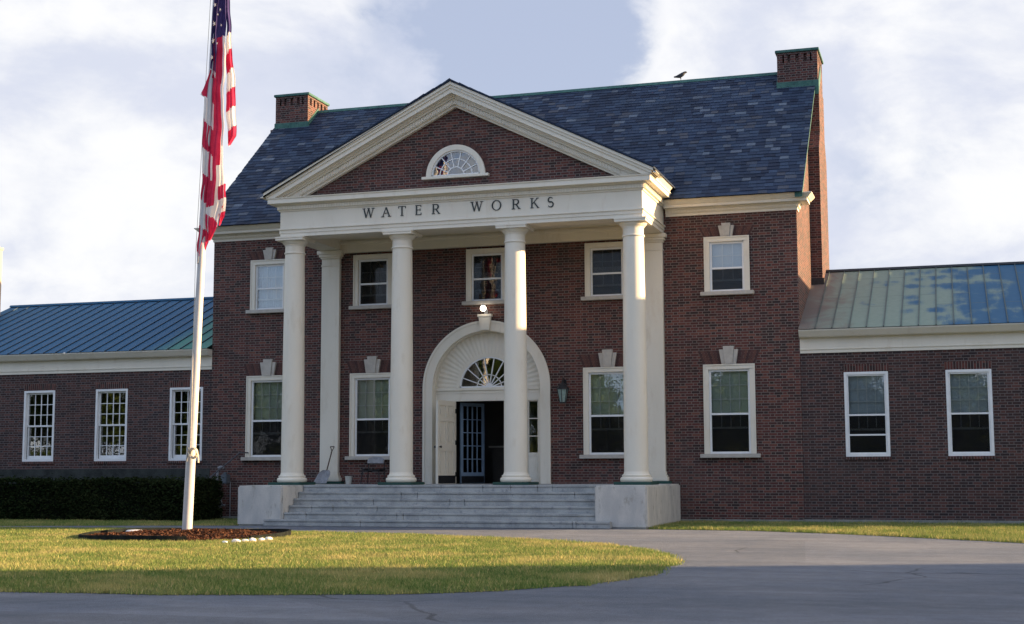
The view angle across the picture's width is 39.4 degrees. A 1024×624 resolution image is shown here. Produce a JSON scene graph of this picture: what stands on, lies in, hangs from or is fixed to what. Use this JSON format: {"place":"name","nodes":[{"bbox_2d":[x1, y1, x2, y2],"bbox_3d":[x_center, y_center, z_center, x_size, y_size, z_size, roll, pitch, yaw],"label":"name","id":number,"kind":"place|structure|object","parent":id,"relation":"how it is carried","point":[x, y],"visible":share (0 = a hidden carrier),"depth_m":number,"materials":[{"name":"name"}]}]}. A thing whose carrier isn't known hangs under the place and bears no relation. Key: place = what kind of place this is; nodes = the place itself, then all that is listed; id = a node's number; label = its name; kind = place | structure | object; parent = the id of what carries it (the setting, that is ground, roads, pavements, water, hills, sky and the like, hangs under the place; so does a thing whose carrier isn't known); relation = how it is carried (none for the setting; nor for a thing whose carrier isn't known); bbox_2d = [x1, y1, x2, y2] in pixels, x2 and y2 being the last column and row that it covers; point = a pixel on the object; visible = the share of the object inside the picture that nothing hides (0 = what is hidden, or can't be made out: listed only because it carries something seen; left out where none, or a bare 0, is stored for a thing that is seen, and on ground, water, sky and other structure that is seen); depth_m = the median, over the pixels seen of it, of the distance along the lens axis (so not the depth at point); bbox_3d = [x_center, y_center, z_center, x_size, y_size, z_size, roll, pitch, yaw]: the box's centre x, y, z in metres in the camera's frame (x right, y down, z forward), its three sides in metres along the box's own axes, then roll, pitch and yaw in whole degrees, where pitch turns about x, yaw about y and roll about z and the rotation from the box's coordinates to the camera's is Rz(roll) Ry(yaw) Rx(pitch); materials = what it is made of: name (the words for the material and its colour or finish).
{"place":"outdoors","nodes":[
{"label":"outdoors","id":0,"kind":"place"},
{"bbox_2d":[0,247,212,482],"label":"brick wing","id":1,"kind":"structure","parent":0,"point":[100,389],"depth_m":42.40,"materials":[{"name":"brown brick"}]},
{"bbox_2d":[21,384,55,463],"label":"window","id":2,"kind":"structure","parent":1,"relation":"in","point":[29,389],"depth_m":42.64,"materials":[{"name":"white paint"}]},
{"bbox_2d":[93,382,128,463],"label":"window","id":3,"kind":"structure","parent":1,"relation":"in","point":[105,387],"depth_m":41.92,"materials":[{"name":"white paint"}]},
{"bbox_2d":[167,380,203,462],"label":"window","id":4,"kind":"structure","parent":1,"relation":"in","point":[184,385],"depth_m":41.24,"materials":[{"name":"white paint"}]},
{"bbox_2d":[0,518,238,525],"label":"hedge grass","id":5,"kind":"structure","parent":0,"point":[92,522],"depth_m":36.86,"materials":[{"name":"green plant"}]},
{"bbox_2d":[0,526,685,595],"bbox_3d":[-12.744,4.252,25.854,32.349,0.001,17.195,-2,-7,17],"label":"lawn","id":6,"kind":"structure","parent":0,"point":[449,591],"depth_m":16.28,"materials":[{"name":"green plant"}]},
{"bbox_2d":[78,528,290,541],"bbox_3d":[-6.677,4.532,29.352,4.250,0.197,4.250,-2,-7,17],"label":"mulch bed","id":7,"kind":"object","parent":6,"relation":"on","point":[175,534],"visible":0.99,"depth_m":28.57,"materials":[{"name":"brown soil"}]},
{"bbox_2d":[182,0,213,529],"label":"flagpole","id":8,"kind":"object","parent":7,"relation":"on","point":[188,501],"visible":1,"depth_m":30.40,"materials":[{"name":"metal"}]},
{"bbox_2d":[197,0,236,263],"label":"flag","id":9,"kind":"object","parent":8,"relation":"attached to","point":[214,189],"visible":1,"depth_m":30.93,"materials":[{"name":"fabric"}]},
{"bbox_2d":[0,526,1023,623],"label":"driveway","id":10,"kind":"structure","parent":0,"point":[739,577],"depth_m":15.35,"materials":[{"name":"grey asphalt"}]},
{"bbox_2d":[0,0,1023,311],"label":"sky","id":11,"kind":"structure","parent":0,"point":[102,108],"materials":[{"name":"white"}]},
{"bbox_2d":[6,519,1023,542],"bbox_3d":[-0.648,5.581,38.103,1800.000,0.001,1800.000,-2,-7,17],"label":"ground","id":12,"kind":"structure","parent":0,"point":[648,528],"depth_m":31.95,"materials":[{"name":"green plant"}]},
{"bbox_2d":[0,473,223,520],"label":"clipped hedge","id":13,"kind":"object","parent":12,"relation":"on","point":[103,498],"visible":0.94,"depth_m":39.12,"materials":[{"name":"green plant"}]},
{"bbox_2d":[238,484,680,528],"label":"entrance steps","id":14,"kind":"structure","parent":12,"relation":"on","point":[581,506],"depth_m":34.60,"materials":[{"name":"stone"}]},
{"bbox_2d":[314,446,334,483],"bbox_3d":[-5.148,4.180,39.148,0.473,1.016,0.386,-2,-7,17],"label":"shovel","id":15,"kind":"object","parent":14,"relation":"on","point":[322,476],"visible":1,"depth_m":39.06,"materials":[{"name":"grey metal"}]},
{"bbox_2d":[345,476,352,483],"bbox_3d":[-4.408,4.537,38.596,0.210,0.215,0.210,-2,-7,17],"label":"pot","id":16,"kind":"object","parent":14,"relation":"on","point":[348,479],"visible":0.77,"depth_m":38.53,"materials":[{"name":"beige plastic"}]},
{"bbox_2d":[360,457,385,483],"bbox_3d":[-3.721,4.257,38.414,0.562,0.731,0.506,-2,-7,17],"label":"patio chair","id":17,"kind":"object","parent":14,"relation":"on","point":[375,460],"visible":0.98,"depth_m":38.56,"materials":[{"name":"grey metal"}]},
{"bbox_2d":[194,47,830,521],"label":"brick building","id":18,"kind":"structure","parent":12,"relation":"on","point":[642,267],"depth_m":37.69,"materials":[{"name":"red brick"}]},
{"bbox_2d":[216,466,230,517],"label":"gas meter","id":19,"kind":"object","parent":18,"relation":"attached to","point":[226,478],"visible":0.58,"depth_m":40.21,"materials":[{"name":"grey metal"}]},
{"bbox_2d":[241,359,282,460],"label":"window","id":20,"kind":"structure","parent":18,"relation":"in","point":[265,401],"depth_m":40.47,"materials":[{"name":"white paint"}]},
{"bbox_2d":[246,247,284,313],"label":"window","id":21,"kind":"structure","parent":18,"relation":"in","point":[272,270],"depth_m":40.85,"materials":[{"name":"white paint"}]},
{"bbox_2d":[345,356,390,459],"bbox_3d":[-3.836,2.645,39.432,1.598,2.846,0.330,-2,-7,17],"label":"window","id":22,"kind":"structure","parent":18,"relation":"in","point":[374,385],"depth_m":39.53,"materials":[{"name":"white paint"}]},
{"bbox_2d":[349,253,391,309],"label":"window","id":23,"kind":"structure","parent":18,"relation":"in","point":[357,259],"depth_m":39.84,"materials":[{"name":"white paint"}]},
{"bbox_2d":[434,400,455,483],"bbox_3d":[-1.767,3.487,38.331,0.230,2.215,0.980,-3,-7,27],"label":"door","id":24,"kind":"structure","parent":18,"relation":"in","point":[445,446],"depth_m":38.26,"materials":[{"name":"beige paint"}]},
{"bbox_2d":[422,144,488,179],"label":"lunette window","id":25,"kind":"structure","parent":18,"relation":"in","point":[452,161],"depth_m":36.82,"materials":[{"name":"beige paint"}]},
{"bbox_2d":[460,403,483,482],"bbox_3d":[-1.097,3.622,39.494,0.052,2.200,0.950,-6,-8,41],"label":"inner door","id":26,"kind":"structure","parent":18,"relation":"in","point":[471,414],"depth_m":39.48,"materials":[{"name":"blue paint"}]},
{"bbox_2d":[462,247,504,305],"bbox_3d":[-0.666,-0.957,38.843,1.370,1.534,0.330,-2,-7,17],"label":"window","id":27,"kind":"structure","parent":18,"relation":"in","point":[471,276],"depth_m":38.88,"materials":[{"name":"white paint"}]},
{"bbox_2d":[480,304,487,313],"bbox_3d":[-0.748,-0.086,38.572,0.160,0.245,0.349,-2,-7,17],"label":"floodlight","id":28,"kind":"object","parent":18,"relation":"attached to","point":[483,308],"visible":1,"depth_m":38.45,"materials":[{"name":"grey metal"}]},
{"bbox_2d":[530,401,537,452],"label":"window","id":29,"kind":"structure","parent":18,"relation":"in","point":[533,405],"depth_m":38.99,"materials":[{"name":"black glass"}]},
{"bbox_2d":[557,378,568,402],"bbox_3d":[1.343,2.061,37.654,0.340,0.680,0.408,-2,-7,17],"label":"wall lantern","id":30,"kind":"object","parent":18,"relation":"attached to","point":[562,389],"depth_m":37.52,"materials":[{"name":"black metal"}]},
{"bbox_2d":[579,349,623,458],"bbox_3d":[2.528,2.407,37.481,1.598,2.846,0.330,-2,-7,17],"label":"window","id":31,"kind":"structure","parent":18,"relation":"in","point":[604,381],"depth_m":37.60,"materials":[{"name":"white paint"}]},
{"bbox_2d":[581,241,622,300],"bbox_3d":[2.516,-1.076,37.867,1.370,1.534,0.330,-2,-7,17],"label":"window","id":32,"kind":"structure","parent":18,"relation":"in","point":[590,270],"depth_m":37.92,"materials":[{"name":"white paint"}]},
{"bbox_2d":[674,71,686,78],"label":"bird","id":33,"kind":"object","parent":18,"relation":"on","point":[682,74],"visible":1,"depth_m":42.74},
{"bbox_2d":[699,222,753,295],"bbox_3d":[5.553,-1.362,36.955,1.449,1.881,0.330,-2,-7,17],"label":"window","id":34,"kind":"structure","parent":18,"relation":"in","point":[723,251],"depth_m":36.99,"materials":[{"name":"white paint"}]},
{"bbox_2d":[698,346,760,457],"bbox_3d":[5.566,2.293,36.550,1.598,2.846,0.330,-2,-7,17],"label":"window","id":35,"kind":"structure","parent":18,"relation":"in","point":[728,386],"depth_m":36.62,"materials":[{"name":"white paint"}]},
{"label":"cellar wall","id":36,"kind":"object","parent":12,"relation":"on","visible":0},
{"bbox_2d":[209,452,248,477],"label":"handrail","id":37,"kind":"object","parent":36,"relation":"on","point":[227,463],"visible":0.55,"depth_m":40.04,"materials":[{"name":"metal"}]},
{"bbox_2d":[798,261,1023,523],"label":"brick wing","id":38,"kind":"structure","parent":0,"point":[912,389],"depth_m":35.40,"materials":[{"name":"brown brick"}]},
{"bbox_2d":[843,363,891,459],"bbox_3d":[8.840,2.480,35.615,1.130,2.375,0.235,-2,-7,17],"label":"window","id":39,"kind":"structure","parent":38,"relation":"in","point":[866,393],"depth_m":35.67,"materials":[{"name":"white paint"}]},
{"bbox_2d":[944,361,995,458],"bbox_3d":[11.166,2.393,34.902,1.130,2.375,0.235,-2,-7,17],"label":"window","id":40,"kind":"structure","parent":38,"relation":"in","point":[968,383],"depth_m":34.96,"materials":[{"name":"white paint"}]}
]}

